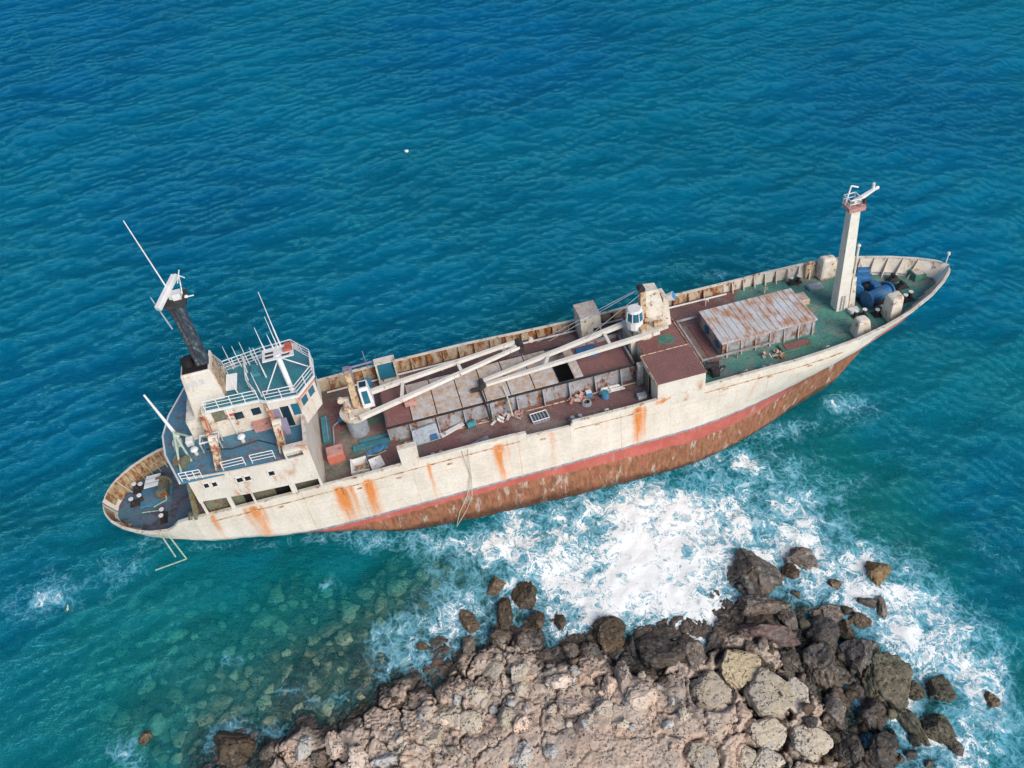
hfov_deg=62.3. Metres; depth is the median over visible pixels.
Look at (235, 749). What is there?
boulder
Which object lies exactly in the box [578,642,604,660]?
boulder
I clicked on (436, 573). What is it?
sunken boulder
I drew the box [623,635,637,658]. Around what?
boulder
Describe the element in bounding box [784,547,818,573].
boulder
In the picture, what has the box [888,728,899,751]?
boulder
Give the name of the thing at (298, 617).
sunken boulder
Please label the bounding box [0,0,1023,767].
sea
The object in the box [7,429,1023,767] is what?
ground
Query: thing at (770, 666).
shore stone
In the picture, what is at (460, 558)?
sunken boulder
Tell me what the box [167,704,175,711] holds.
sunken boulder
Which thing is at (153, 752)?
sunken boulder
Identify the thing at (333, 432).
pipe
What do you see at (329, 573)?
sunken boulder
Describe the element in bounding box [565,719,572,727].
shore stone
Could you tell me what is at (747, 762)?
boulder
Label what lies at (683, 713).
boulder
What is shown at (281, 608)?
sunken boulder
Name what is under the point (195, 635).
sunken boulder
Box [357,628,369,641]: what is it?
sunken boulder
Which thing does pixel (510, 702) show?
shore stone
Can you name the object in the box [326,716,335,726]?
sunken boulder
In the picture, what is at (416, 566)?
sunken boulder
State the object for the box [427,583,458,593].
boulder
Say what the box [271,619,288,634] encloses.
sunken boulder
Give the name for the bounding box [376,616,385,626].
sunken boulder
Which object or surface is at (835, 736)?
shore stone
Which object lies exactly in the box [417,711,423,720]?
shore stone
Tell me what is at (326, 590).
sunken boulder
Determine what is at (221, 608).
sunken boulder
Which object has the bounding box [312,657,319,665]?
sunken boulder
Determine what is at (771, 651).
shore stone
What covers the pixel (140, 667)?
sunken boulder
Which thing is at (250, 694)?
sunken boulder
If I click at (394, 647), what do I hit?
sunken boulder
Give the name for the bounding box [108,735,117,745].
sunken boulder
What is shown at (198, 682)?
sunken boulder
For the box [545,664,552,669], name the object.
shore stone
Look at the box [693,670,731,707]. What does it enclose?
boulder
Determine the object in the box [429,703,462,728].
boulder
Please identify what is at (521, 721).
boulder
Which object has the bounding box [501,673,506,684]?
shore stone
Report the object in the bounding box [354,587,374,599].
sunken boulder
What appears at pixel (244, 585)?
sunken boulder
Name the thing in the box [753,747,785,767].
boulder
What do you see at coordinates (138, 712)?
sunken boulder
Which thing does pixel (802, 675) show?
shore stone
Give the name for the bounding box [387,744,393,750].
shore stone
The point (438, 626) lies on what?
sunken boulder
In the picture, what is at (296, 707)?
sunken boulder
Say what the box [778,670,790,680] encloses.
shore stone
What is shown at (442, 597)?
sunken boulder
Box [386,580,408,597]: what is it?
boulder
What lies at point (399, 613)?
sunken boulder
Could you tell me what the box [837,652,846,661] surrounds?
shore stone
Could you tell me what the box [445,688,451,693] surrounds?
shore stone
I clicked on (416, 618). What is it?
sunken boulder
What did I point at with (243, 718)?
sunken boulder
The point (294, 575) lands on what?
sunken boulder
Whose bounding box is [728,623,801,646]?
boulder
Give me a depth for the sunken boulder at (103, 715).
67.96 m
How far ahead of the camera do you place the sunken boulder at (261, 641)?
71.12 m
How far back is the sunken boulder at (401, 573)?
74.78 m
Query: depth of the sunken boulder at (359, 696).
66.98 m
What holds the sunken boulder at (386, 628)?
on the ground
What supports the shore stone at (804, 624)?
on the ground
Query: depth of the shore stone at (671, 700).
64.60 m
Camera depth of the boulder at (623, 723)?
63.16 m
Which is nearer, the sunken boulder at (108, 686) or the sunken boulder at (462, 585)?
the sunken boulder at (108, 686)
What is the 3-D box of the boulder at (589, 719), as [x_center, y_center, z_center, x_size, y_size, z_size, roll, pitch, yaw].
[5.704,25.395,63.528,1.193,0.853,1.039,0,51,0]
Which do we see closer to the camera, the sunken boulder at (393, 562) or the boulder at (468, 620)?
the boulder at (468, 620)
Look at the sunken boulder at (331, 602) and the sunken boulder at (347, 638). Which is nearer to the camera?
the sunken boulder at (347, 638)
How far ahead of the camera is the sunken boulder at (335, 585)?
75.59 m
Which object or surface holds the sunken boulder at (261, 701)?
on the ground
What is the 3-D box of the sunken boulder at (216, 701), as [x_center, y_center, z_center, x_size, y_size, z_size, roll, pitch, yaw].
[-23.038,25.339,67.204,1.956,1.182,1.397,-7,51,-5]
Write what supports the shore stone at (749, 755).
on the ground
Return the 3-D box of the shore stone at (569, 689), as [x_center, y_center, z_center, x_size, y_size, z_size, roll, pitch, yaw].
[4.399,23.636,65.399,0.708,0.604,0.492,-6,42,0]
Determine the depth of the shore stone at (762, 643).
67.71 m
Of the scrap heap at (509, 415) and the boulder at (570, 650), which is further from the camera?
the scrap heap at (509, 415)
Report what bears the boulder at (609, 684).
on the ground
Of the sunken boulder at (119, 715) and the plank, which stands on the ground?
the sunken boulder at (119, 715)
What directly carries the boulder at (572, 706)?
on the ground
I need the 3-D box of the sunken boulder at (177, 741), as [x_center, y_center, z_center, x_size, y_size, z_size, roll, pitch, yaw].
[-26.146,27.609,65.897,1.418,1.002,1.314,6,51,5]
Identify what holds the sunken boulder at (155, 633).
on the ground
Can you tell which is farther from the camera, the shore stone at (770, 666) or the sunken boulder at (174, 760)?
the shore stone at (770, 666)
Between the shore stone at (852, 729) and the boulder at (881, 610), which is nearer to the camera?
the shore stone at (852, 729)
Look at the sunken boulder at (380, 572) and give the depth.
74.98 m
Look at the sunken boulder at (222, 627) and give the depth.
72.04 m
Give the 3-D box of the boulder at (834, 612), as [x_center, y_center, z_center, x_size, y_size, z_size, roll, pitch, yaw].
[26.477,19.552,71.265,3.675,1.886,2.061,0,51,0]
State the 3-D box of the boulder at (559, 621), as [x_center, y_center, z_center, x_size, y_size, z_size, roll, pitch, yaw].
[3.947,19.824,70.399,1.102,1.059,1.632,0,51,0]
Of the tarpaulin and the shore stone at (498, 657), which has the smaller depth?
the shore stone at (498, 657)
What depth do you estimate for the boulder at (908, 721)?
64.83 m
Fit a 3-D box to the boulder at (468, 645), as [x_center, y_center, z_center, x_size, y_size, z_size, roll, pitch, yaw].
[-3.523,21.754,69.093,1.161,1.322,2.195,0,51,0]
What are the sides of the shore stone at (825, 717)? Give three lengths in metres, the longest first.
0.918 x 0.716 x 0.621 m
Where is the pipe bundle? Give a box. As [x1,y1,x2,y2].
[599,384,624,394]
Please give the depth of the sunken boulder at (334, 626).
70.99 m
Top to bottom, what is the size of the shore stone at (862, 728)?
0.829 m
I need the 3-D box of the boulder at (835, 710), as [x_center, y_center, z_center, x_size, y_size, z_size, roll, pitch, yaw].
[25.033,25.468,65.603,1.910,1.981,2.847,0,51,0]
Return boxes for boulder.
[93,701,119,722]
[105,677,117,690]
[106,661,120,673]
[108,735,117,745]
[111,761,133,767]
[112,709,130,726]
[115,644,127,657]
[116,611,130,621]
[118,620,132,637]
[123,670,134,677]
[125,598,141,612]
[128,705,144,719]
[131,724,143,738]
[132,607,139,613]
[132,657,156,675]
[133,656,140,664]
[135,641,142,647]
[136,743,149,755]
[137,677,155,694]
[138,731,153,744]
[144,712,166,735]
[145,600,164,614]
[146,627,165,642]
[149,745,160,756]
[156,753,169,764]
[160,678,167,684]
[163,659,174,672]
[164,605,177,614]
[165,588,179,600]
[166,627,190,643]
[166,687,182,703]
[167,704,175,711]
[168,645,178,653]
[170,730,186,747]
[170,752,182,764]
[174,616,182,625]
[180,702,188,710]
[184,608,196,618]
[185,711,197,722]
[186,654,196,666]
[188,669,207,689]
[188,736,200,754]
[190,633,198,639]
[195,699,206,708]
[195,710,215,726]
[201,618,209,624]
[204,658,215,670]
[205,651,212,658]
[205,684,215,692]
[208,694,233,711]
[213,665,224,679]
[213,731,255,766]
[216,710,230,724]
[217,601,227,611]
[217,620,226,630]
[219,659,226,666]
[221,646,235,657]
[228,668,238,681]
[229,701,244,718]
[235,588,249,605]
[236,715,248,722]
[237,679,249,690]
[238,583,247,588]
[240,632,250,644]
[244,665,253,677]
[244,688,254,699]
[247,651,254,659]
[249,603,259,612]
[249,672,263,685]
[250,607,278,627]
[255,694,271,710]
[258,637,266,643]
[259,740,274,760]
[261,648,280,662]
[261,715,276,724]
[263,683,273,694]
[267,584,283,602]
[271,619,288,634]
[278,604,287,611]
[281,648,291,656]
[281,663,292,683]
[282,687,289,694]
[283,710,291,718]
[286,599,298,607]
[287,591,292,598]
[287,632,296,640]
[290,573,299,579]
[291,614,304,624]
[292,703,303,713]
[293,736,311,760]
[300,599,308,607]
[304,587,311,594]
[304,647,315,658]
[305,672,320,692]
[307,635,320,646]
[310,615,317,623]
[310,694,319,701]
[311,748,326,767]
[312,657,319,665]
[316,620,342,638]
[319,587,332,597]
[321,661,331,672]
[321,696,333,717]
[323,570,335,581]
[324,730,343,760]
[326,598,335,609]
[326,640,332,647]
[326,646,335,655]
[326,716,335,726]
[328,679,341,693]
[329,583,338,590]
[334,630,352,645]
[336,666,344,673]
[337,594,348,599]
[339,583,348,594]
[339,599,359,622]
[347,745,368,767]
[348,668,359,679]
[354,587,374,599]
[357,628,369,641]
[357,692,364,699]
[363,608,372,619]
[363,676,370,687]
[366,667,374,673]
[369,627,377,635]
[369,751,399,767]
[373,596,387,613]
[375,646,384,656]
[376,570,384,576]
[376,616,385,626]
[382,625,391,635]
[384,557,399,572]
[385,696,404,709]
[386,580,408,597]
[387,577,396,583]
[387,641,400,654]
[393,610,404,619]
[393,734,415,754]
[395,597,404,605]
[397,570,406,577]
[399,655,410,665]
[401,620,410,627]
[402,577,412,587]
[409,583,420,593]
[410,561,418,569]
[410,598,426,609]
[414,566,433,580]
[414,614,421,621]
[415,631,425,645]
[416,642,428,651]
[417,651,424,660]
[421,724,444,753]
[427,575,440,594]
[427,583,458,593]
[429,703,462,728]
[430,560,439,567]
[431,608,438,618]
[433,570,441,575]
[435,624,446,633]
[438,593,448,602]
[442,563,452,573]
[453,552,471,567]
[453,591,465,600]
[456,582,466,589]
[458,710,483,737]
[459,609,478,633]
[462,636,475,656]
[463,685,487,706]
[466,568,491,583]
[473,602,481,608]
[481,658,505,681]
[486,575,505,595]
[488,629,510,647]
[497,596,514,630]
[498,706,515,731]
[510,740,534,767]
[511,579,539,615]
[511,660,528,684]
[512,680,528,696]
[513,713,529,733]
[516,632,530,651]
[528,610,544,628]
[535,648,551,662]
[542,667,556,679]
[542,745,557,760]
[545,673,574,688]
[553,614,565,630]
[555,696,595,715]
[561,642,578,659]
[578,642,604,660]
[584,715,593,727]
[592,615,625,653]
[593,700,613,716]
[601,674,618,700]
[611,718,630,728]
[613,660,631,695]
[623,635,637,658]
[625,683,657,710]
[634,632,685,668]
[677,639,705,673]
[678,701,688,720]
[686,742,717,767]
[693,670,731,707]
[720,649,760,690]
[721,548,784,596]
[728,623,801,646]
[733,595,792,616]
[740,746,756,767]
[743,667,794,717]
[748,717,786,750]
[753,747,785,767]
[758,655,767,666]
[776,598,797,630]
[777,649,801,672]
[780,563,799,579]
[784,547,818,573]
[787,676,808,714]
[791,726,833,759]
[803,641,839,687]
[806,615,840,653]
[807,604,844,622]
[823,692,845,729]
[827,578,841,589]
[834,730,864,763]
[835,639,879,678]
[837,619,854,641]
[845,612,871,629]
[854,697,887,732]
[856,597,876,610]
[860,649,912,712]
[862,731,898,767]
[864,561,890,586]
[876,595,887,617]
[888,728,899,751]
[893,708,931,746]
[909,679,925,703]
[918,712,956,748]
[922,674,957,706]
[948,740,963,756]
[984,691,1000,708]
[995,701,1021,731]
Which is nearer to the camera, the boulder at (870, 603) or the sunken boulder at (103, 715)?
the sunken boulder at (103, 715)
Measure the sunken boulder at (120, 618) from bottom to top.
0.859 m
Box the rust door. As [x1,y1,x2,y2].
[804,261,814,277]
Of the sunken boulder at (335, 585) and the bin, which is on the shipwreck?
the bin
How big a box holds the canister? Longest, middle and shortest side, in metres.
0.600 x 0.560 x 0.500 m
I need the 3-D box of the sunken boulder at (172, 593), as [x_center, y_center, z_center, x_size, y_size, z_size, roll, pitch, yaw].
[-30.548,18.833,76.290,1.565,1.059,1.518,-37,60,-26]
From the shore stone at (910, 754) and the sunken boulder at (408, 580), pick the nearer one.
the shore stone at (910, 754)
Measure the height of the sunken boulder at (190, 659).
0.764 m
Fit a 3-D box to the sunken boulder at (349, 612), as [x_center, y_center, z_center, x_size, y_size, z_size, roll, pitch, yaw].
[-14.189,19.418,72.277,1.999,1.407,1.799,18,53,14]
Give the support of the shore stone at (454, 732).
on the ground
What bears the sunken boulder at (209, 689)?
on the ground
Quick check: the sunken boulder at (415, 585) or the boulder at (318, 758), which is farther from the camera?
the sunken boulder at (415, 585)
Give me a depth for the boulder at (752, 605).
70.32 m
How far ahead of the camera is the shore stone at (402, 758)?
61.69 m
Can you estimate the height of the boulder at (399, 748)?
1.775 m
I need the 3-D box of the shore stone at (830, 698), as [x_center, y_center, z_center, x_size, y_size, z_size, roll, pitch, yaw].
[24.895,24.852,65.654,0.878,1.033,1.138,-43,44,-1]
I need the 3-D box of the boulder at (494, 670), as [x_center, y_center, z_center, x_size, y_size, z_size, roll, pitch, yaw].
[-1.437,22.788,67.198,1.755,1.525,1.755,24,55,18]
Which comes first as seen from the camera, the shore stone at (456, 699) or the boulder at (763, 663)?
the shore stone at (456, 699)
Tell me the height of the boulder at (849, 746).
2.115 m
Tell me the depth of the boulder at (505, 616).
70.36 m
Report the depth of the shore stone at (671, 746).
62.31 m
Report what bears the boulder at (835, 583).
on the ground
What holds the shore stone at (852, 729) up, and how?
on the ground
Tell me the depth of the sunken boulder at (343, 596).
73.46 m
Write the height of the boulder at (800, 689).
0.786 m
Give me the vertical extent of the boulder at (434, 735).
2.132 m
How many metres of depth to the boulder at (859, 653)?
67.78 m
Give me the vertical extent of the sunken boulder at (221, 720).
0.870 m
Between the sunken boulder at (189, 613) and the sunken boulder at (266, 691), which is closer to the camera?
the sunken boulder at (266, 691)
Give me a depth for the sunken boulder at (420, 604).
71.96 m
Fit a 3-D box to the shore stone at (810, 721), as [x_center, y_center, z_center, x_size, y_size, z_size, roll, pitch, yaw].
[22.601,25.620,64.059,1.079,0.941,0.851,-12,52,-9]
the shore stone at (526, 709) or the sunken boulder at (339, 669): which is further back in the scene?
the sunken boulder at (339, 669)
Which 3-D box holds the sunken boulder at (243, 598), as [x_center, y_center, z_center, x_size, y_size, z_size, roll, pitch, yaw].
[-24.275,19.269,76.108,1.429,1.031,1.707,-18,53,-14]
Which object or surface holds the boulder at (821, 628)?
on the ground
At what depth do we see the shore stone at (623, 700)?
64.45 m
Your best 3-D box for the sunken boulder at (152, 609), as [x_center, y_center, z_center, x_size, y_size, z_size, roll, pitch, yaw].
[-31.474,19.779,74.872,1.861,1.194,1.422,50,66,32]
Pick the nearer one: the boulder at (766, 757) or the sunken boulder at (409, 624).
the boulder at (766, 757)
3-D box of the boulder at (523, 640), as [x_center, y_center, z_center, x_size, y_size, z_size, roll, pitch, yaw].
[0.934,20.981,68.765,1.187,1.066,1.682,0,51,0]
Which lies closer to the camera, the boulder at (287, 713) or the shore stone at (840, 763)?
the shore stone at (840, 763)
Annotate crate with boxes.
[325,443,345,464]
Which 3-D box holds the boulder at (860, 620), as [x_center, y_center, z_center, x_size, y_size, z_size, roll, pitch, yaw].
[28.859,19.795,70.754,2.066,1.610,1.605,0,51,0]
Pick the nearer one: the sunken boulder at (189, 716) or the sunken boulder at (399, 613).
the sunken boulder at (189, 716)
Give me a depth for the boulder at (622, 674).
65.82 m
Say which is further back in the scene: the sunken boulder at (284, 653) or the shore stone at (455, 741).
the sunken boulder at (284, 653)
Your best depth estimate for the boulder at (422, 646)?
69.04 m
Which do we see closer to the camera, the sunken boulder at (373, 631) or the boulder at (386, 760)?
the boulder at (386, 760)
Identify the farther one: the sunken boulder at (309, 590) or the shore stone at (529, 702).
the sunken boulder at (309, 590)
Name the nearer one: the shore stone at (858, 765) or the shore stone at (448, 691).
the shore stone at (858, 765)
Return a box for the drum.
[601,390,608,399]
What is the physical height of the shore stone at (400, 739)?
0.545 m
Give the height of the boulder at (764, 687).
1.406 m
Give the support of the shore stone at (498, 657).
on the ground
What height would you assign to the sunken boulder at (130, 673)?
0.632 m
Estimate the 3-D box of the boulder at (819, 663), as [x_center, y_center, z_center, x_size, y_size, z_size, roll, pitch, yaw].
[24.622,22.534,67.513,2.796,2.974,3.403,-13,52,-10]
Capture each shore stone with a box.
[386,725,395,730]
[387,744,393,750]
[395,736,403,743]
[399,755,407,761]
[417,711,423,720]
[439,718,448,725]
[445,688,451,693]
[447,745,459,754]
[450,730,458,735]
[452,694,460,705]
[453,737,458,744]
[462,698,469,709]
[480,697,488,708]
[489,705,497,713]
[494,653,501,660]
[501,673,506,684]
[505,699,514,707]
[523,706,530,713]
[525,700,532,705]
[537,672,543,678]
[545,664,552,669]
[546,703,555,713]
[546,716,555,724]
[565,686,572,692]
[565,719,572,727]
[568,657,578,665]
[570,664,580,675]
[580,719,589,730]
[587,713,593,718]
[621,698,629,707]
[629,723,636,730]
[637,671,645,678]
[662,719,673,729]
[668,696,674,705]
[668,742,674,750]
[695,700,704,707]
[744,640,754,651]
[745,752,754,760]
[757,637,767,650]
[765,662,774,671]
[768,648,774,654]
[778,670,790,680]
[791,590,801,599]
[797,672,805,680]
[798,618,810,631]
[799,605,808,611]
[802,703,813,714]
[803,716,817,727]
[822,713,828,721]
[823,754,833,765]
[825,729,840,743]
[827,695,834,702]
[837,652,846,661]
[837,761,845,766]
[840,634,850,640]
[841,605,854,615]
[844,690,858,700]
[848,665,856,674]
[848,726,857,731]
[851,762,861,767]
[858,724,868,732]
[886,707,897,720]
[897,753,905,763]
[903,749,917,760]
[908,733,920,747]
[925,760,934,767]
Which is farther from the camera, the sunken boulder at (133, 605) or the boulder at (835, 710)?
the sunken boulder at (133, 605)
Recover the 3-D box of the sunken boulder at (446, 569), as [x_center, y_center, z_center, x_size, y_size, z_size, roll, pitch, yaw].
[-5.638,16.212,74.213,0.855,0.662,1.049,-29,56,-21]
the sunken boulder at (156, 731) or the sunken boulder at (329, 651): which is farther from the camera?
the sunken boulder at (329, 651)
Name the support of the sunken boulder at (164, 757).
on the ground
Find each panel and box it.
[320,416,331,443]
[412,423,440,445]
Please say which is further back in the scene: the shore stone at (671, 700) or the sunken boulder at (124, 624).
the sunken boulder at (124, 624)
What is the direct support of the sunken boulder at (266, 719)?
on the ground
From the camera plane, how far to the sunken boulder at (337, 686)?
67.52 m
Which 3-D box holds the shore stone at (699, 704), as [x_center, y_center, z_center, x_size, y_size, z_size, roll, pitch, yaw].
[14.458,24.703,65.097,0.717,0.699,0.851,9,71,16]
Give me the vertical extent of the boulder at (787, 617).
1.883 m
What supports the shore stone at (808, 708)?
on the ground
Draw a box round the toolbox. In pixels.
[636,391,646,399]
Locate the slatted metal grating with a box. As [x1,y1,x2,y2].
[529,409,549,424]
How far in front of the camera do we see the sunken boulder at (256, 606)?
73.54 m
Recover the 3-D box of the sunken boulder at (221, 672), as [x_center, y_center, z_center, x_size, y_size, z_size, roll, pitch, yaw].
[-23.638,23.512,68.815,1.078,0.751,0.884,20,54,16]
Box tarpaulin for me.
[365,443,388,456]
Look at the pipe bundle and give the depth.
75.75 m
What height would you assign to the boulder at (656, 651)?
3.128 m
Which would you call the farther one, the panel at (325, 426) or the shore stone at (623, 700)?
the panel at (325, 426)
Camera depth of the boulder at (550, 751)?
62.20 m
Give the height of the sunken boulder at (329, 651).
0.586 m
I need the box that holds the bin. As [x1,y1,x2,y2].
[466,419,476,428]
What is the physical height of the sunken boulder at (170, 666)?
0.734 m
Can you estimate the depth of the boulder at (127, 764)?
63.90 m
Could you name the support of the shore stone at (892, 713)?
on the ground
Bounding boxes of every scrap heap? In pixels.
[481,412,506,425]
[498,410,523,420]
[568,390,586,404]
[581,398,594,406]
[705,361,725,377]
[762,349,786,358]
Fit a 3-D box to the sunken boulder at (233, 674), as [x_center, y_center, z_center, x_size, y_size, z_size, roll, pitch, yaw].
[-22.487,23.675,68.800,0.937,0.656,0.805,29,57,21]
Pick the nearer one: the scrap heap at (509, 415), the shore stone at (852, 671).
the shore stone at (852, 671)
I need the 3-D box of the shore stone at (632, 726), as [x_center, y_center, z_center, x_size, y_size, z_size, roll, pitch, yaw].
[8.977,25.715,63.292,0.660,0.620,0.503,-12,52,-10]
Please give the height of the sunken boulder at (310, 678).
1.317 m
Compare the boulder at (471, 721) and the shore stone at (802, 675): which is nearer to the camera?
the boulder at (471, 721)
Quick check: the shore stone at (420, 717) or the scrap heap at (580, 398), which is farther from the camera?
the scrap heap at (580, 398)
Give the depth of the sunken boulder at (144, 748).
65.34 m
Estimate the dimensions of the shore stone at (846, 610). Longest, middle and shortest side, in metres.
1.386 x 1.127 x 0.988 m
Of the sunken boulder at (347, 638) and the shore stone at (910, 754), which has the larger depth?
the sunken boulder at (347, 638)
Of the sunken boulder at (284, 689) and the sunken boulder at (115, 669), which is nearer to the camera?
the sunken boulder at (284, 689)
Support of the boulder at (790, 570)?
on the ground
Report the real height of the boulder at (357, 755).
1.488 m
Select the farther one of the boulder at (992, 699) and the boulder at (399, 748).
the boulder at (992, 699)
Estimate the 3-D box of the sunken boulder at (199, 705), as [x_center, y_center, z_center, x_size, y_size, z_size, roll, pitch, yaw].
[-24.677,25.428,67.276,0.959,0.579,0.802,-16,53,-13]
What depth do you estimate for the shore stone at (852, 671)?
67.45 m
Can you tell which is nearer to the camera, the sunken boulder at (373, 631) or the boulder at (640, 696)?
the boulder at (640, 696)
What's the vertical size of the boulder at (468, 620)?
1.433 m
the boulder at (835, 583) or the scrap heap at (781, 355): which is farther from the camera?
the scrap heap at (781, 355)
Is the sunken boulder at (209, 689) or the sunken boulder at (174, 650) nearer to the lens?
the sunken boulder at (209, 689)
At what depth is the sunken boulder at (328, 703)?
66.53 m
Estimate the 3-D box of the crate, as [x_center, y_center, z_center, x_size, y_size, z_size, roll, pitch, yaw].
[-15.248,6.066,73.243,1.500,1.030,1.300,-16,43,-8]
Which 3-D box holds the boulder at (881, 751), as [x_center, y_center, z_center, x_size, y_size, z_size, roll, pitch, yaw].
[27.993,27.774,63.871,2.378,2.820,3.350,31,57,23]
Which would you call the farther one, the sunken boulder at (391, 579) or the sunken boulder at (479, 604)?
the sunken boulder at (391, 579)
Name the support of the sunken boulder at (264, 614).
on the ground
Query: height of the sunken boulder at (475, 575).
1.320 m
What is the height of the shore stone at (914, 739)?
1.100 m
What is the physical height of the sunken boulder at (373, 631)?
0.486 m
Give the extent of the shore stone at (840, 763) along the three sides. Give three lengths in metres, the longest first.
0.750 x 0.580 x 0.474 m
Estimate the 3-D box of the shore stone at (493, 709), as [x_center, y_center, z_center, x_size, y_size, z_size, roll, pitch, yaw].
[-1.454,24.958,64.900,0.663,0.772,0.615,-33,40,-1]
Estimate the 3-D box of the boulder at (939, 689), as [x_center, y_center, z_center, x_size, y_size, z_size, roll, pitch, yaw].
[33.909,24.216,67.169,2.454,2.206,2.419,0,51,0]
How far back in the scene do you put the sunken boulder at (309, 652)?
69.34 m
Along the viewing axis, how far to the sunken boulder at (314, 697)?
66.89 m
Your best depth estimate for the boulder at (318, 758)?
62.86 m
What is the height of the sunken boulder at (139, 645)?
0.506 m
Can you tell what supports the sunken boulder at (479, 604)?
on the ground
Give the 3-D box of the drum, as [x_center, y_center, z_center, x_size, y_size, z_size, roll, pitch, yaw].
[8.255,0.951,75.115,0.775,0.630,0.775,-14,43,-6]
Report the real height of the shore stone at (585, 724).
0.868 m
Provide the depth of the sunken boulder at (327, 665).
68.58 m
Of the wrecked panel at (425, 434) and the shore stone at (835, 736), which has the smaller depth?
the shore stone at (835, 736)
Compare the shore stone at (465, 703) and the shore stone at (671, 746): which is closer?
the shore stone at (671, 746)
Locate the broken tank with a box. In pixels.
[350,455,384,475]
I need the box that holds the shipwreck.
[102,182,950,570]
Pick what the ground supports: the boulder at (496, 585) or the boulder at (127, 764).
the boulder at (496, 585)
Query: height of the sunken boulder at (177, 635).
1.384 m
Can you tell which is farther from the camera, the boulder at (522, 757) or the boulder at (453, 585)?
the boulder at (453, 585)
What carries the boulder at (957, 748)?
in the sea
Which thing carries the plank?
on the shipwreck
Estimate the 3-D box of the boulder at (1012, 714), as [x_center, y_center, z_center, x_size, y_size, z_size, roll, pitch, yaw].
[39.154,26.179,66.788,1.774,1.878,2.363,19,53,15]
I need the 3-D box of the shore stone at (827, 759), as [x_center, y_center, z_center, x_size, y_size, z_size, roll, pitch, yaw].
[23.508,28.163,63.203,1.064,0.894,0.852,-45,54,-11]
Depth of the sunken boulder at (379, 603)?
72.04 m
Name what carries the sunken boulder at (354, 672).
on the ground
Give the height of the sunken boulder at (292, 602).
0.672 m
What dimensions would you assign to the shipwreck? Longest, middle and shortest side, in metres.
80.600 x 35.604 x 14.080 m
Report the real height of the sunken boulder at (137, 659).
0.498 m
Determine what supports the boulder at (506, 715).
on the ground
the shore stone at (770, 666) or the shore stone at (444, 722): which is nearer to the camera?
the shore stone at (444, 722)
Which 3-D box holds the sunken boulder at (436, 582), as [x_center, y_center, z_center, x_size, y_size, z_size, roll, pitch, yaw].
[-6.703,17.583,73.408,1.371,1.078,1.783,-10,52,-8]
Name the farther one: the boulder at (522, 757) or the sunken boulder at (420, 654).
the sunken boulder at (420, 654)
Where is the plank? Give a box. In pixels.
[440,422,464,437]
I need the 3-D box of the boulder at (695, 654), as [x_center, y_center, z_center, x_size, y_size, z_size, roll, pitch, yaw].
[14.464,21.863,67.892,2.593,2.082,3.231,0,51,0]
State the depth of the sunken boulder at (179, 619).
73.79 m
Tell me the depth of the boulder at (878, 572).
72.62 m
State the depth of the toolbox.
74.47 m
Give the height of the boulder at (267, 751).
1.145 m
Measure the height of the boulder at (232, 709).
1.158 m
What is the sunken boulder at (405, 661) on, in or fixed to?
on the ground
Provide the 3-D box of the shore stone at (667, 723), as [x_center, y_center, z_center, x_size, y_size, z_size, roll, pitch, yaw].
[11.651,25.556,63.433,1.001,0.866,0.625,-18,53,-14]
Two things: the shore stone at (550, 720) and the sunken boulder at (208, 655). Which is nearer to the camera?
the shore stone at (550, 720)
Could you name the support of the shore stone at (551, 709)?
on the ground
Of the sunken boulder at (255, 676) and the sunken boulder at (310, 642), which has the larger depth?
the sunken boulder at (310, 642)
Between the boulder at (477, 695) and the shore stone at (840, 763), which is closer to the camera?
the shore stone at (840, 763)
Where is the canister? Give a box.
[585,389,592,397]
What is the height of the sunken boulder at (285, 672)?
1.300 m
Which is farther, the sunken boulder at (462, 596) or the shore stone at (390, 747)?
the sunken boulder at (462, 596)
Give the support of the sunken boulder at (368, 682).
on the ground
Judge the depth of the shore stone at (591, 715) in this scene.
63.55 m
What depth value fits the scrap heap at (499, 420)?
74.49 m
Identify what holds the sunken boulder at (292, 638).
on the ground
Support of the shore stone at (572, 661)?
on the ground
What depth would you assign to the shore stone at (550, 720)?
63.82 m
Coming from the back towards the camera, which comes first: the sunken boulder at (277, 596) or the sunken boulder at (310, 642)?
the sunken boulder at (277, 596)
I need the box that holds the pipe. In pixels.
[332,421,338,444]
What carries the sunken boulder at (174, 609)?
on the ground
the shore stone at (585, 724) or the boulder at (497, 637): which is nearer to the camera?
the shore stone at (585, 724)
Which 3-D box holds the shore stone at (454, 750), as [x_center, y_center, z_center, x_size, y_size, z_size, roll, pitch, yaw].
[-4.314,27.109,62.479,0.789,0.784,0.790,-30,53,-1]
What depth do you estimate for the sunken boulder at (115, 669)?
70.59 m
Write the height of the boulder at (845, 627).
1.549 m
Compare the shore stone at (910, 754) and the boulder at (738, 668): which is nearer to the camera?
the shore stone at (910, 754)
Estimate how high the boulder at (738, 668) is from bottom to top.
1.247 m
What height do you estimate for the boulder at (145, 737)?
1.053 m
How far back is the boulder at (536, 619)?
69.94 m
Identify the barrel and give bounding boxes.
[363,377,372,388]
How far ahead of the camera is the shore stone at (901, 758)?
63.54 m

